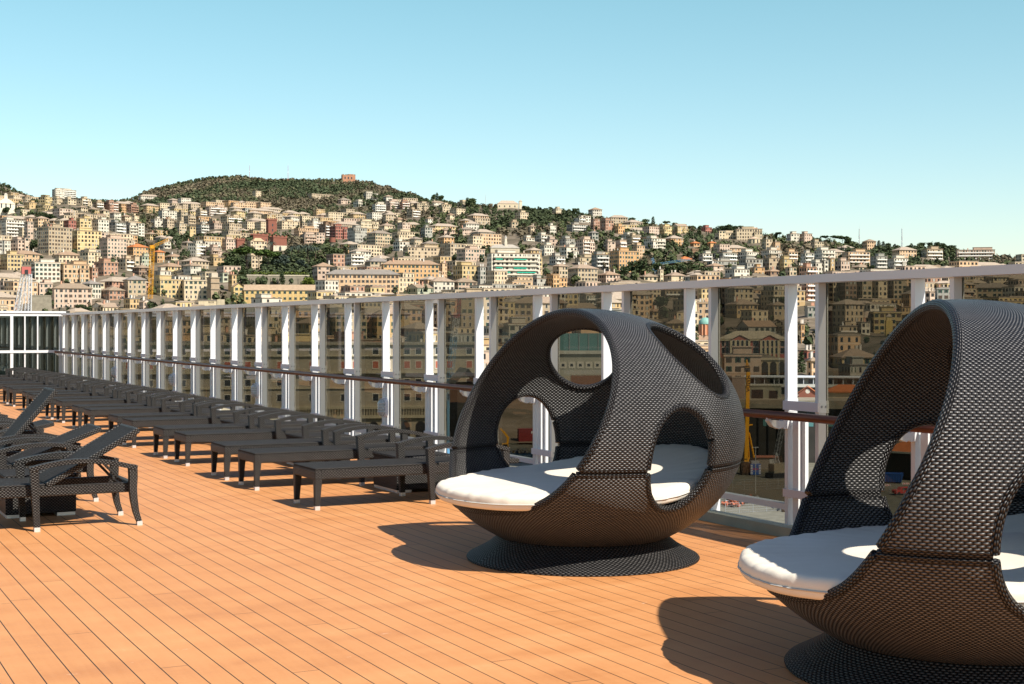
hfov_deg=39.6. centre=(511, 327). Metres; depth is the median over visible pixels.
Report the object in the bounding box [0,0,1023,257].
sky
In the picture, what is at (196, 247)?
apartment building
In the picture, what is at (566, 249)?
apartment building
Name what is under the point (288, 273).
clipped hedge
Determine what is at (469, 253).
apartment building
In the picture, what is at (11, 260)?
apartment building
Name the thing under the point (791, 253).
apartment building
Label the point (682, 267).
evergreen tree
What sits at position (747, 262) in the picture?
apartment building
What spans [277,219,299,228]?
apartment building
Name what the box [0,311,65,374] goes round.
cross windscreen
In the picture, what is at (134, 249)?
residential building
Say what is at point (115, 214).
house
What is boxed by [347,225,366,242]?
apartment building
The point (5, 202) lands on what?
hillside church
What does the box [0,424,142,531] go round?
wicker sun lounger
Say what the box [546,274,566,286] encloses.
apartment building
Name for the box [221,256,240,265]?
evergreen tree
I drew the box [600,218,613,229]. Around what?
apartment building
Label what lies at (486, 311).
apartment building
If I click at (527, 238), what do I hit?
apartment building
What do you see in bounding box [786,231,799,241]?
apartment building
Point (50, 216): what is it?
evergreen tree
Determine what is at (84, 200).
apartment building
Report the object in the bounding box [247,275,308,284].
garden retaining wall
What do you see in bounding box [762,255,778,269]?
apartment building
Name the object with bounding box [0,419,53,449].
wicker sun lounger
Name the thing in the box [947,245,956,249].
evergreen tree
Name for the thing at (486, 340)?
apartment building
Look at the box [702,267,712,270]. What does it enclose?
evergreen tree
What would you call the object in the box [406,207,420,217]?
apartment building
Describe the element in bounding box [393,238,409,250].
apartment building
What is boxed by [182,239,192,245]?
house
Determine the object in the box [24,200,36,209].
apartment building
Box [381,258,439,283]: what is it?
residential building
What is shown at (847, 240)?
evergreen tree
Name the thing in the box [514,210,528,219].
apartment building
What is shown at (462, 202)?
apartment building
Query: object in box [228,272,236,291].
apartment building
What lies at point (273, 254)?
umbrella pine
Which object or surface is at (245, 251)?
umbrella pine
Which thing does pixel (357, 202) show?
apartment building
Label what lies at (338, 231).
apartment building
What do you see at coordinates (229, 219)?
apartment building
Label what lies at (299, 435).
wicker side table
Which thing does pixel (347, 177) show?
ruined fort
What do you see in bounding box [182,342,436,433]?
waterfront building
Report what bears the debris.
on the quay ground
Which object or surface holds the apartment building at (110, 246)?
on the hillside
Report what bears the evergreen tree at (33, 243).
on the hillside
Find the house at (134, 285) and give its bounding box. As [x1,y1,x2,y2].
[123,273,146,297]
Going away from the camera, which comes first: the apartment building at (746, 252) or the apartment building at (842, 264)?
the apartment building at (842, 264)
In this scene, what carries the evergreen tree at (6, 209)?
on the hillside
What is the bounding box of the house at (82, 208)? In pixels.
[76,206,87,211]
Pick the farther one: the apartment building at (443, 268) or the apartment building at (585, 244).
the apartment building at (585, 244)
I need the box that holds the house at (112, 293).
[101,284,125,299]
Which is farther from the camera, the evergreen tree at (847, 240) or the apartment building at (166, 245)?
the evergreen tree at (847, 240)
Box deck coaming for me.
[698,510,792,536]
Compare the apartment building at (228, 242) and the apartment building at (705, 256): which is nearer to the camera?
the apartment building at (705, 256)
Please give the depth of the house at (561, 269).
1150.18 m
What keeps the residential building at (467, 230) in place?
on the hillside
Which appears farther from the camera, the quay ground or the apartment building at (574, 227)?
the apartment building at (574, 227)
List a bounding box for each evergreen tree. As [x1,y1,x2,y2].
[2,207,9,212]
[28,240,37,247]
[34,212,47,217]
[45,214,55,218]
[75,304,86,307]
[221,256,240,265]
[300,277,313,284]
[318,258,325,263]
[326,248,345,256]
[465,198,476,205]
[618,266,630,274]
[626,261,637,272]
[633,260,648,273]
[651,263,663,270]
[664,265,677,273]
[676,264,687,274]
[687,264,700,270]
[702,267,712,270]
[721,224,731,230]
[728,226,738,231]
[844,237,851,243]
[939,243,946,248]
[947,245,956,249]
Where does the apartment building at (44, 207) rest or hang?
on the hillside
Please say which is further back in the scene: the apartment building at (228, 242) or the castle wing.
the castle wing
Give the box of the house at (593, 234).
[588,229,598,239]
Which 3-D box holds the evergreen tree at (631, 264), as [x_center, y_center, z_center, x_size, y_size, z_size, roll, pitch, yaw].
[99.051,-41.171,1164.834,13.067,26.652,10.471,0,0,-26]
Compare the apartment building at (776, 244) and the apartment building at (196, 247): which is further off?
the apartment building at (776, 244)
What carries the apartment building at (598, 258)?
on the hillside
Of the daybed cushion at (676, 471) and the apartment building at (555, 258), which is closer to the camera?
the daybed cushion at (676, 471)
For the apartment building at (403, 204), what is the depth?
2062.17 m
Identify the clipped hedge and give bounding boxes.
[251,271,308,274]
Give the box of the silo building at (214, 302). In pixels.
[198,299,224,305]
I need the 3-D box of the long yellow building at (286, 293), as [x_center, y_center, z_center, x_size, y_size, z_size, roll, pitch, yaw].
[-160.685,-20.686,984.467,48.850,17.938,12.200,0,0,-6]
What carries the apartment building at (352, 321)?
on the hillside
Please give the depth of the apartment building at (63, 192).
2685.49 m
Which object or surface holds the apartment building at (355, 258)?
on the hillside
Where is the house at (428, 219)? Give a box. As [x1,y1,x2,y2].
[425,217,432,222]
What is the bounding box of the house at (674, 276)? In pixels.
[664,270,685,280]
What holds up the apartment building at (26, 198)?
on the hillside
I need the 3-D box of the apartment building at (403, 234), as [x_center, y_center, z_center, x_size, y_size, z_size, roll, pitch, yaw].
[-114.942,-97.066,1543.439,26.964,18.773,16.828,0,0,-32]
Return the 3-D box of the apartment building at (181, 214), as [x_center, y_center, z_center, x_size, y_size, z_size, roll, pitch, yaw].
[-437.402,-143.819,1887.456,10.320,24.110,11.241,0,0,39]
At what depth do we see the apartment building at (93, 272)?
1119.55 m
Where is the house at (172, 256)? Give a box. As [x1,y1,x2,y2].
[165,252,181,260]
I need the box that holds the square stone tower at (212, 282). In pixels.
[206,273,219,299]
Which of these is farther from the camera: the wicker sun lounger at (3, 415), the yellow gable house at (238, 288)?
the yellow gable house at (238, 288)
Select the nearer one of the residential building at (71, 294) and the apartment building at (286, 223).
the residential building at (71, 294)
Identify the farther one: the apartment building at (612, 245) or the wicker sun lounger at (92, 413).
the apartment building at (612, 245)
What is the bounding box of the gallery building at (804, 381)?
[797,375,814,393]
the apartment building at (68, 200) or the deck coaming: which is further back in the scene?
the apartment building at (68, 200)
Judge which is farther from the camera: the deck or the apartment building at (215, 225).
the apartment building at (215, 225)
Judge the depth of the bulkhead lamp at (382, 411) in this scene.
19.52 m
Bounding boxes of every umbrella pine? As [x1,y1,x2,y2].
[231,246,257,267]
[252,249,271,270]
[263,251,281,264]
[837,235,849,243]
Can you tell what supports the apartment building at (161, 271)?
on the hillside
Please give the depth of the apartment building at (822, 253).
1340.75 m
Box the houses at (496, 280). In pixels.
[0,191,1023,368]
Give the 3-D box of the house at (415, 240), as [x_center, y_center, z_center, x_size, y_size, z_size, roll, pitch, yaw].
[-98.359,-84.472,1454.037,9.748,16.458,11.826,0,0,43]
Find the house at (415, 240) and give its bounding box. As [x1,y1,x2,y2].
[409,237,421,244]
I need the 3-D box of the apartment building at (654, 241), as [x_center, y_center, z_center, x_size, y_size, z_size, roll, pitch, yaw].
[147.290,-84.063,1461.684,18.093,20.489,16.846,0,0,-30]
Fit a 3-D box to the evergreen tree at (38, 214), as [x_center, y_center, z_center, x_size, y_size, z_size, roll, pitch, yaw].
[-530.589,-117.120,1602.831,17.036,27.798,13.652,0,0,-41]
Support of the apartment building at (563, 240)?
on the hillside
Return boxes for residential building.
[17,249,41,260]
[51,281,92,308]
[52,249,79,261]
[91,300,119,310]
[127,242,148,255]
[157,261,180,271]
[312,260,334,284]
[325,268,399,293]
[337,198,350,203]
[365,256,386,266]
[366,229,391,246]
[379,222,394,229]
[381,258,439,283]
[390,307,392,337]
[394,217,405,224]
[406,281,432,294]
[420,239,438,247]
[429,275,455,292]
[430,199,443,205]
[438,226,454,234]
[454,275,476,289]
[457,225,473,234]
[542,295,549,314]
[567,262,598,285]
[588,207,601,216]
[598,269,620,282]
[672,224,687,233]
[851,262,866,269]
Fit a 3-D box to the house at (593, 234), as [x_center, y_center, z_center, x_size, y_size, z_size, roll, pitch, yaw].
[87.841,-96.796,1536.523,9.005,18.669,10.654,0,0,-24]
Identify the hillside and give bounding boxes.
[0,181,997,395]
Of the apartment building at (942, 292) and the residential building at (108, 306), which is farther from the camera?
the residential building at (108, 306)
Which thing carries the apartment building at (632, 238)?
on the hillside
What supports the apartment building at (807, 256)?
on the hillside
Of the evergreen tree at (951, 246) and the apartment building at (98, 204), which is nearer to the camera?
the evergreen tree at (951, 246)
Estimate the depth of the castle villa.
1441.26 m
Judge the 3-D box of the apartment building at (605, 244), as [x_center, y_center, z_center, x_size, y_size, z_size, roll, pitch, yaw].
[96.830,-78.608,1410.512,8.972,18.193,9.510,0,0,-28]
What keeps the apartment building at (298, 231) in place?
on the hillside
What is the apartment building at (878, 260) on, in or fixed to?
on the hillside
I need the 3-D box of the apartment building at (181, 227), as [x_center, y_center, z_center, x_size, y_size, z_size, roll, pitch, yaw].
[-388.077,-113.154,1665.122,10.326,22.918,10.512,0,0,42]
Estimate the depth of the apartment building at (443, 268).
1166.26 m
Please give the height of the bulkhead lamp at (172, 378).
0.270 m
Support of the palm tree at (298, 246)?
on the hillside
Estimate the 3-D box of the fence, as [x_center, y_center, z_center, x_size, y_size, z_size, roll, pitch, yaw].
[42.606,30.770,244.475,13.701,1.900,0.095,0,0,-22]
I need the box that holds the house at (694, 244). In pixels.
[690,240,699,246]
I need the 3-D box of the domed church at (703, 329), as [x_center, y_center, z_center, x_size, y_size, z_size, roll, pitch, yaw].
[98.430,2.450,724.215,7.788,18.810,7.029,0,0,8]
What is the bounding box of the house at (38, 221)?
[33,216,49,227]
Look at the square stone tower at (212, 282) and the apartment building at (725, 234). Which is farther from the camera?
the apartment building at (725, 234)
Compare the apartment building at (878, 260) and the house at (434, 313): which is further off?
the apartment building at (878, 260)
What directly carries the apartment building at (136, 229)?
on the hillside
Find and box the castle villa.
[247,238,266,249]
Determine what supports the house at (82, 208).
on the hillside
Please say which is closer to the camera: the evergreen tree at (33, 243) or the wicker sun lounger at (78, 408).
the wicker sun lounger at (78, 408)
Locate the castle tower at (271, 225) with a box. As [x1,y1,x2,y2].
[266,213,276,234]
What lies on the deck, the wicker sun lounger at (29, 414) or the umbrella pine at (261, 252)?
the wicker sun lounger at (29, 414)
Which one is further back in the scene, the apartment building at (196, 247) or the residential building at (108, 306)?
the apartment building at (196, 247)
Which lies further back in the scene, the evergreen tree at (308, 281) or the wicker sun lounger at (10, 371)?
the evergreen tree at (308, 281)
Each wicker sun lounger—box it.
[0,367,40,376]
[0,369,56,377]
[0,370,60,380]
[0,372,79,382]
[0,373,87,387]
[0,387,72,459]
[0,412,7,429]
[0,416,22,434]
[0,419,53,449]
[0,423,101,501]
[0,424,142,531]
[3,375,95,403]
[9,377,113,406]
[22,380,131,409]
[28,381,142,404]
[45,384,166,418]
[56,387,181,422]
[72,390,198,427]
[83,393,222,424]
[108,398,256,429]
[122,401,277,447]
[153,407,317,457]
[174,411,350,465]
[211,419,399,479]
[238,425,436,489]
[293,436,518,509]
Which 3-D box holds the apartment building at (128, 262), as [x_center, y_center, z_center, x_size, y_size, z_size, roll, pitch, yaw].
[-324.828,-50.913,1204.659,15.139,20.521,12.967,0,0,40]
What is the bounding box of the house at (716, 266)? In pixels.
[707,261,722,270]
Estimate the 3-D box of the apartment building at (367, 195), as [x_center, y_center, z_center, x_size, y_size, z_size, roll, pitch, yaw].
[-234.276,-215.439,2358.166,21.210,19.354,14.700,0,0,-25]
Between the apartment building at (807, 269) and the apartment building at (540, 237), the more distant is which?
the apartment building at (540, 237)
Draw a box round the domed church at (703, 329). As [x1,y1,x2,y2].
[698,314,707,339]
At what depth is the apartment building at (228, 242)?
1433.00 m
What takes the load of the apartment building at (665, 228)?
on the hillside
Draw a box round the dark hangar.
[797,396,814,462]
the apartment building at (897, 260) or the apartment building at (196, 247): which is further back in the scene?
the apartment building at (196, 247)
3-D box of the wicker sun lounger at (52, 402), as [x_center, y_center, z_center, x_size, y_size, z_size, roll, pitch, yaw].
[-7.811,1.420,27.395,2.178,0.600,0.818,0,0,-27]
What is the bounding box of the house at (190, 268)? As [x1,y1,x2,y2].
[183,260,200,274]
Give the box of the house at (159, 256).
[153,248,164,262]
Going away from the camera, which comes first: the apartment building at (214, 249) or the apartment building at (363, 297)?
the apartment building at (363, 297)
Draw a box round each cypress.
[240,264,246,276]
[279,271,284,284]
[797,350,806,372]
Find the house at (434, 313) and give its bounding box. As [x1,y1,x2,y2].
[433,300,436,330]
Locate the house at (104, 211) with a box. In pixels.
[99,208,108,216]
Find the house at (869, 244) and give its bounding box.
[862,239,876,249]
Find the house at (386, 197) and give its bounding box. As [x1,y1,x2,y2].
[383,195,392,200]
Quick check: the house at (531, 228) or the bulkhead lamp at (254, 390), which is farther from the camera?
the house at (531, 228)
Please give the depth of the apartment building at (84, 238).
1316.61 m
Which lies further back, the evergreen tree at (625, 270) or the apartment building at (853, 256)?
the apartment building at (853, 256)
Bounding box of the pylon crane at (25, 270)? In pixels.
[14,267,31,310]
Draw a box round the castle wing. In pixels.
[250,233,268,242]
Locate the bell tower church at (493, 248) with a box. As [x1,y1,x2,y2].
[489,236,519,252]
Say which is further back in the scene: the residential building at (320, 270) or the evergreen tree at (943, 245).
the evergreen tree at (943, 245)
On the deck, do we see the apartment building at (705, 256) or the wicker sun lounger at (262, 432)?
the wicker sun lounger at (262, 432)
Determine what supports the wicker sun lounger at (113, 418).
on the deck
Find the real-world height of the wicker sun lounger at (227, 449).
0.600 m
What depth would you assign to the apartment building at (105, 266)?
1135.34 m
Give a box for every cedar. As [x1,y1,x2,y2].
[271,254,290,266]
[295,259,307,267]
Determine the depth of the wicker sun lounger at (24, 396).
29.80 m
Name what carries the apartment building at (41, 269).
on the hillside
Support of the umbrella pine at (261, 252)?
on the hillside
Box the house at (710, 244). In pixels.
[707,240,715,247]
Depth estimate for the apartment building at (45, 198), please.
1865.85 m
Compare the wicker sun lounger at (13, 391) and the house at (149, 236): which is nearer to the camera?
the wicker sun lounger at (13, 391)
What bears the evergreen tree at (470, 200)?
on the hillside
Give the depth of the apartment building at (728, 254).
1342.34 m
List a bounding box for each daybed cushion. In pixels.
[435,444,707,510]
[737,513,1023,605]
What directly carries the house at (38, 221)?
on the hillside
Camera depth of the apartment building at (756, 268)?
1201.09 m
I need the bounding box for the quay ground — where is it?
[509,462,814,523]
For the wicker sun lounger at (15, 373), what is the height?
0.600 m
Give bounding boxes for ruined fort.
[341,174,354,181]
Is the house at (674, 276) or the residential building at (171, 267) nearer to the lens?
the house at (674, 276)
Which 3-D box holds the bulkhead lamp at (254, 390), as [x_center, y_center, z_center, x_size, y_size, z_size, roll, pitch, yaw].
[-4.497,1.100,24.841,0.124,0.270,0.150,0,0,-27]
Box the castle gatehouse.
[270,235,286,250]
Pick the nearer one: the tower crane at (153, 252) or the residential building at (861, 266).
the tower crane at (153, 252)
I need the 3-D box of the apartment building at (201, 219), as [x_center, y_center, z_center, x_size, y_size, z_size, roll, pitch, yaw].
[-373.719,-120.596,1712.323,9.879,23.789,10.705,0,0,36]
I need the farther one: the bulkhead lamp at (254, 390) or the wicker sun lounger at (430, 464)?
the bulkhead lamp at (254, 390)
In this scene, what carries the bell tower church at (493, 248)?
on the hillside
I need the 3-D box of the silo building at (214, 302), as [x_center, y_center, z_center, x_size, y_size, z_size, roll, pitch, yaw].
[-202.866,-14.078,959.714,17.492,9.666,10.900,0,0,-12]
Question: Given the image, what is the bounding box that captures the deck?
[0,388,822,683]
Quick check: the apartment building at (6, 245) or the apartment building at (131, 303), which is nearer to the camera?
the apartment building at (131, 303)
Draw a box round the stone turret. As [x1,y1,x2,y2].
[329,237,335,246]
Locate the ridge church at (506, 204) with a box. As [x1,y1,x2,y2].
[496,200,521,208]
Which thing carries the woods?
on the hillside
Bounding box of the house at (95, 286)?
[81,278,101,298]
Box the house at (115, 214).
[109,210,120,220]
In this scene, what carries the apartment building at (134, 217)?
on the hillside
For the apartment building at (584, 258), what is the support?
on the hillside
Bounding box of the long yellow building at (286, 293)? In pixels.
[243,285,315,303]
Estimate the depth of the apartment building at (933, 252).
1434.59 m
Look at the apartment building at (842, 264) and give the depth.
1256.39 m
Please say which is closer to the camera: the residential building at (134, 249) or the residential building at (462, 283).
the residential building at (462, 283)
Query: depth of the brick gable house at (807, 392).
348.06 m
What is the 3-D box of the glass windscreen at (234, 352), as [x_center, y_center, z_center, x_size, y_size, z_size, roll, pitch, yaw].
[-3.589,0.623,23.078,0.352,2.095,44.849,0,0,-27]
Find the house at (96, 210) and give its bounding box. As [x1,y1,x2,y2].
[88,206,99,213]
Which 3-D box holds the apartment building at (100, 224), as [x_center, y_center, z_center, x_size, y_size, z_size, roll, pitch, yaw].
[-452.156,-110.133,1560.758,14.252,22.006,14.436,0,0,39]
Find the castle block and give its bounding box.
[234,238,244,249]
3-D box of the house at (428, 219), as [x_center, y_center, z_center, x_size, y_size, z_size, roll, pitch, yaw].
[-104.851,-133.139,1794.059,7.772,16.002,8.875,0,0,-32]
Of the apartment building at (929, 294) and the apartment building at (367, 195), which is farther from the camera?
the apartment building at (367, 195)
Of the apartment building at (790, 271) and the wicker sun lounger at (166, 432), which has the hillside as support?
the apartment building at (790, 271)
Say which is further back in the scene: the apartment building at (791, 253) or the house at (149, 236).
the house at (149, 236)
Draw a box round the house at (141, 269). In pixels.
[132,263,150,276]
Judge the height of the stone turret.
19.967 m
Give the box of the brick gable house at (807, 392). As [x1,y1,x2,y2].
[798,385,814,396]
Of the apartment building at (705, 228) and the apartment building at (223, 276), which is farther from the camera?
the apartment building at (705, 228)
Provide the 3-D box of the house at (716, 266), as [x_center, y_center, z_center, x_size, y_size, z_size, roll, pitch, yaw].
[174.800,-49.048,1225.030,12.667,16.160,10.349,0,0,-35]
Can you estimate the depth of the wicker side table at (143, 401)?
25.65 m
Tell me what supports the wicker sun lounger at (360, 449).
on the deck
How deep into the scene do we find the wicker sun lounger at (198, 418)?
20.80 m
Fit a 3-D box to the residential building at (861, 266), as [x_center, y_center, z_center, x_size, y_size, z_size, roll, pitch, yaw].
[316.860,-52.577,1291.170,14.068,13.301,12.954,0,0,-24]
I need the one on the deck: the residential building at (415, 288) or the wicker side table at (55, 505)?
the wicker side table at (55, 505)
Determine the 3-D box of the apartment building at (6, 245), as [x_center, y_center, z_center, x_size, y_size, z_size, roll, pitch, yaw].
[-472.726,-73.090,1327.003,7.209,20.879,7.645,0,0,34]
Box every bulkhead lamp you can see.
[111,366,116,376]
[169,373,175,385]
[251,383,258,397]
[377,398,387,416]
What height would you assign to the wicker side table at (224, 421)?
0.385 m
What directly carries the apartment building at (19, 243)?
on the hillside
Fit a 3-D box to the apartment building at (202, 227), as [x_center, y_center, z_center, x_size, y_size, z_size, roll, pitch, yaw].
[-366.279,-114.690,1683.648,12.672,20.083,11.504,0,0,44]
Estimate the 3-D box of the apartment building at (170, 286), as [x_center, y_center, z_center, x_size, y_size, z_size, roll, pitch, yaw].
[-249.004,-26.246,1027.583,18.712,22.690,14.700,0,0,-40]
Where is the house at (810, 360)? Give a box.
[804,352,814,375]
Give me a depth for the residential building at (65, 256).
1219.97 m
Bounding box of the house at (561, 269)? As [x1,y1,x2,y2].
[552,261,568,277]
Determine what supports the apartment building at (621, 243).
on the hillside
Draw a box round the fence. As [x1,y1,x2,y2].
[725,502,772,512]
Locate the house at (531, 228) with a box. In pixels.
[527,224,535,233]
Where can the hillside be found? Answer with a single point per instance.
(514, 239)
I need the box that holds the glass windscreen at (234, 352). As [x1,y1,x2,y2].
[54,264,1023,524]
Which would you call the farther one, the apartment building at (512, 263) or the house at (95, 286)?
the apartment building at (512, 263)
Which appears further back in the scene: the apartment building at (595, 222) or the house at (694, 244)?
the apartment building at (595, 222)
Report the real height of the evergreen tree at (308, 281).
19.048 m
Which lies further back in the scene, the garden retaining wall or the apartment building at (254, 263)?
the apartment building at (254, 263)
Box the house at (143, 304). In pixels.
[139,296,150,308]
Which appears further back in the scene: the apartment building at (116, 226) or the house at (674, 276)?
the apartment building at (116, 226)
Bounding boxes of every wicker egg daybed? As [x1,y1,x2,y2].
[449,308,744,576]
[767,299,1023,683]
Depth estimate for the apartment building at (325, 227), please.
1696.86 m
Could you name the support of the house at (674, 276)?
on the hillside
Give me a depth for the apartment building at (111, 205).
1885.29 m
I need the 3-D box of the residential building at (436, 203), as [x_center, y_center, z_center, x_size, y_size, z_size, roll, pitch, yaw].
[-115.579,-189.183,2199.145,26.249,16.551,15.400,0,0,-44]
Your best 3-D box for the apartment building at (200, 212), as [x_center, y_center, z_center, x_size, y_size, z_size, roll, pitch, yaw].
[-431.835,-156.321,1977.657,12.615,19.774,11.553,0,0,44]
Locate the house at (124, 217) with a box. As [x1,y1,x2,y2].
[121,213,131,220]
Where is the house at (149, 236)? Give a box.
[145,231,157,239]
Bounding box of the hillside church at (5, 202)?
[0,193,14,214]
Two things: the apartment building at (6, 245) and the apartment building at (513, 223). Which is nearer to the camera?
the apartment building at (6, 245)
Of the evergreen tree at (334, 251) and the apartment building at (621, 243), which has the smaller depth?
the evergreen tree at (334, 251)
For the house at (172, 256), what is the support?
on the hillside
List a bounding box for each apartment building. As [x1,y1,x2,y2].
[0,217,25,236]
[0,251,23,270]
[3,238,10,253]
[11,237,28,250]
[21,194,30,202]
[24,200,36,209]
[24,219,32,241]
[31,259,60,282]
[37,203,52,211]
[38,224,72,254]
[38,279,52,296]
[39,195,52,203]
[52,188,76,197]
[52,196,62,205]
[60,261,89,282]
[62,197,76,204]
[64,218,76,228]
[72,227,101,250]
[76,196,91,206]
[76,216,91,227]
[79,249,101,266]
[89,265,97,278]
[92,217,108,231]
[93,200,103,208]
[93,258,118,275]
[99,235,126,261]
[104,200,118,212]
[109,220,125,233]
[117,255,139,270]
[118,203,125,212]
[123,295,139,308]
[126,203,138,213]
[126,223,144,236]
[131,213,138,220]
[140,253,150,265]
[151,216,162,227]
[151,275,183,298]
[154,267,170,278]
[158,208,176,219]
[159,241,170,248]
[163,217,173,228]
[174,221,186,234]
[177,210,187,220]
[182,276,206,300]
[184,213,195,223]
[187,226,195,236]
[188,240,205,256]
[195,222,208,233]
[196,208,206,216]
[196,217,206,223]
[205,205,227,215]
[205,244,221,256]
[207,218,220,223]
[207,254,224,265]
[209,221,222,229]
[219,270,228,282]
[220,214,242,223]
[222,236,235,250]
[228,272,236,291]
[244,253,262,268]
[250,294,282,302]
[261,313,288,332]
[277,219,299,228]
[294,226,318,235]
[300,232,324,243]
[307,218,320,227]
[320,222,333,236]
[330,224,347,239]
[345,251,363,264]
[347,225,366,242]
[347,296,392,312]
[352,313,353,330]
[353,199,365,206]
[356,219,378,228]
[363,191,377,199]
[372,202,385,211]
[385,199,398,209]
[392,229,419,240]
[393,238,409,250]
[399,200,409,209]
[403,244,440,259]
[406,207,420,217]
[413,201,429,210]
[421,225,432,237]
[439,202,451,212]
[439,260,446,277]
[453,262,481,279]
[456,246,484,261]
[457,200,465,206]
[464,288,488,325]
[478,264,485,284]
[484,338,488,343]
[484,344,488,349]
[486,249,539,279]
[508,219,517,227]
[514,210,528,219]
[521,235,534,241]
[533,274,546,285]
[534,232,552,242]
[539,242,553,255]
[544,236,557,245]
[546,223,556,233]
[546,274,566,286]
[549,253,564,265]
[552,207,561,213]
[559,236,574,245]
[559,244,578,257]
[566,222,587,231]
[574,215,590,222]
[575,236,594,254]
[575,254,591,263]
[590,217,599,229]
[591,251,608,268]
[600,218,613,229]
[604,239,615,251]
[604,241,615,250]
[609,247,639,271]
[614,224,624,233]
[615,238,626,247]
[621,232,640,239]
[626,233,639,243]
[632,242,644,258]
[644,235,665,248]
[657,266,663,280]
[659,224,671,234]
[696,298,707,319]
[698,288,707,301]
[699,251,712,260]
[701,225,711,232]
[706,258,736,267]
[714,230,734,238]
[714,250,736,260]
[725,266,749,277]
[734,226,761,240]
[738,249,758,258]
[738,256,762,268]
[750,264,764,273]
[761,247,782,258]
[762,237,771,249]
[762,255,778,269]
[773,240,779,249]
[779,256,793,270]
[783,249,797,259]
[784,265,796,275]
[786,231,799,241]
[798,319,805,343]
[798,345,814,361]
[799,263,817,300]
[800,231,811,243]
[800,250,813,262]
[804,302,814,317]
[810,239,823,247]
[810,259,827,273]
[814,247,834,261]
[826,256,834,270]
[835,257,849,270]
[842,249,869,264]
[870,253,887,268]
[887,255,907,268]
[921,246,942,259]
[925,288,935,302]
[934,284,949,299]
[955,247,994,258]
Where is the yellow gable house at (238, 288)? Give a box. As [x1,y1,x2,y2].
[231,283,243,302]
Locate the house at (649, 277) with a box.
[640,271,658,281]
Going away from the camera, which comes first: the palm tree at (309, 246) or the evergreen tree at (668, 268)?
the evergreen tree at (668, 268)
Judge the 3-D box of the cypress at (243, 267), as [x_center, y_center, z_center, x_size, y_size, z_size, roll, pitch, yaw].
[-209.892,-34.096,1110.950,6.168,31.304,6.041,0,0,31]
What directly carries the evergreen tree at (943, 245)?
on the hillside
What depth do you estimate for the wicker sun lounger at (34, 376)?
35.51 m
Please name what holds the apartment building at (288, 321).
on the hillside
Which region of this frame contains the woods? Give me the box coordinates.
[0,174,1018,349]
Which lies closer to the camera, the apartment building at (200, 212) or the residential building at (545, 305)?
the residential building at (545, 305)
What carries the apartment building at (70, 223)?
on the hillside
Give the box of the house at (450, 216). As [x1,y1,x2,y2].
[447,213,453,219]
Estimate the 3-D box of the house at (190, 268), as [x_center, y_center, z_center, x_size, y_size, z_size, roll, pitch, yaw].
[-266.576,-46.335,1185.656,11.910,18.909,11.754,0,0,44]
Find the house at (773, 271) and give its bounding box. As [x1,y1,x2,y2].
[765,266,779,275]
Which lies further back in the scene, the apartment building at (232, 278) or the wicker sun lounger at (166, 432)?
the apartment building at (232, 278)
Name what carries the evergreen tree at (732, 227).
on the hillside
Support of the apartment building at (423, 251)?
on the hillside
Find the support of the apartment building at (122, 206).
on the hillside
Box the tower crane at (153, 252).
[148,238,168,298]
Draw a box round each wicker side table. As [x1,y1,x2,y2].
[0,468,77,518]
[98,393,135,395]
[131,400,172,402]
[170,408,209,411]
[220,418,273,423]
[285,432,350,464]
[372,449,449,492]
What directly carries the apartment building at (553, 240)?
on the hillside
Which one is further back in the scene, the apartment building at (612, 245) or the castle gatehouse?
the castle gatehouse
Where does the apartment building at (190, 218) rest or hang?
on the hillside
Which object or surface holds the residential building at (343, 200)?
on the hillside
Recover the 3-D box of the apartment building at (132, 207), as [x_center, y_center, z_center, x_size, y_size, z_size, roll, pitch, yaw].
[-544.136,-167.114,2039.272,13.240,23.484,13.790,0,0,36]
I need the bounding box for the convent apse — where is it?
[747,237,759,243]
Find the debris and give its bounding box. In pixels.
[721,500,744,506]
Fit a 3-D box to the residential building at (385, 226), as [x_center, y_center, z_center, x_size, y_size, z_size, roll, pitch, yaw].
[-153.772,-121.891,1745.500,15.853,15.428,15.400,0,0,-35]
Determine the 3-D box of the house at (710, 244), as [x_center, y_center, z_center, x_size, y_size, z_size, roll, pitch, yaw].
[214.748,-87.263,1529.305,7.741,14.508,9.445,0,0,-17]
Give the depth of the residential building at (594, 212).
1940.58 m
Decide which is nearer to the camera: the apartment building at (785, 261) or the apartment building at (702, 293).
the apartment building at (702, 293)
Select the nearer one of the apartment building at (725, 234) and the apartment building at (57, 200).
the apartment building at (725, 234)
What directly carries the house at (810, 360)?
on the hillside
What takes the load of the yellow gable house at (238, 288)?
on the hillside
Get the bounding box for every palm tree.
[267,241,276,251]
[292,244,303,251]
[299,245,315,258]
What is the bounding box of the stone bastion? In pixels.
[29,295,51,310]
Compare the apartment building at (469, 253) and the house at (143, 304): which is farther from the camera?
the apartment building at (469, 253)
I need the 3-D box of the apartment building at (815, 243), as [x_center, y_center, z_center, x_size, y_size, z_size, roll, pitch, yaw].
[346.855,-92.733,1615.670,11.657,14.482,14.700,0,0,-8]
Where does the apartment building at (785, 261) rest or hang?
on the hillside

